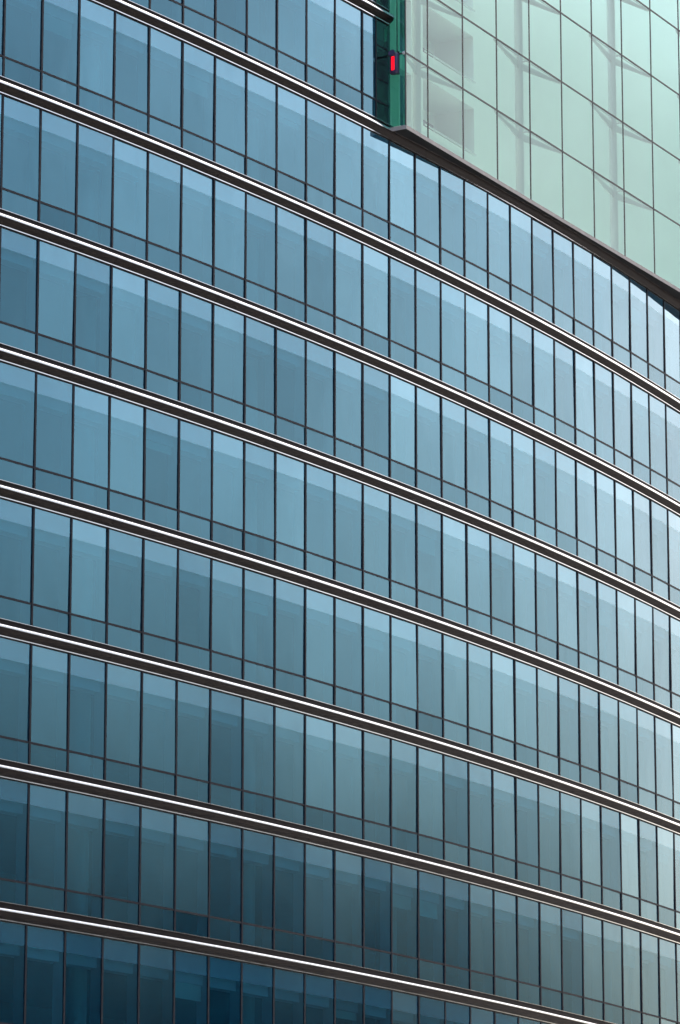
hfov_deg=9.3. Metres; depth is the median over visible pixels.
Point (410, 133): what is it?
screen slab
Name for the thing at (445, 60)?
glass panels
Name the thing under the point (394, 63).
red obstruction lamp
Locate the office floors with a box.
[0,0,679,1023]
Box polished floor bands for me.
[0,0,679,1023]
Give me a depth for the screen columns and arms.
146.49 m
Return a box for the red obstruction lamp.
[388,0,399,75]
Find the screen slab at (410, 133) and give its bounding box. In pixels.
[391,125,679,300]
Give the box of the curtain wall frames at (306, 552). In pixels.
[0,0,679,1023]
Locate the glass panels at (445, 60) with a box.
[396,0,679,287]
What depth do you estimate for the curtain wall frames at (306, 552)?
131.64 m
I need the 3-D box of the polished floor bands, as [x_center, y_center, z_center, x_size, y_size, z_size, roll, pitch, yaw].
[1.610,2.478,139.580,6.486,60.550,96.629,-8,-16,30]
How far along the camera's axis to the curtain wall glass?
130.82 m
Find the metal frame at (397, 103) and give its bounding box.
[321,0,679,272]
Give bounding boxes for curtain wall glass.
[0,0,679,1023]
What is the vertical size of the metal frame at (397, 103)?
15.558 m
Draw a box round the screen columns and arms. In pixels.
[402,0,679,251]

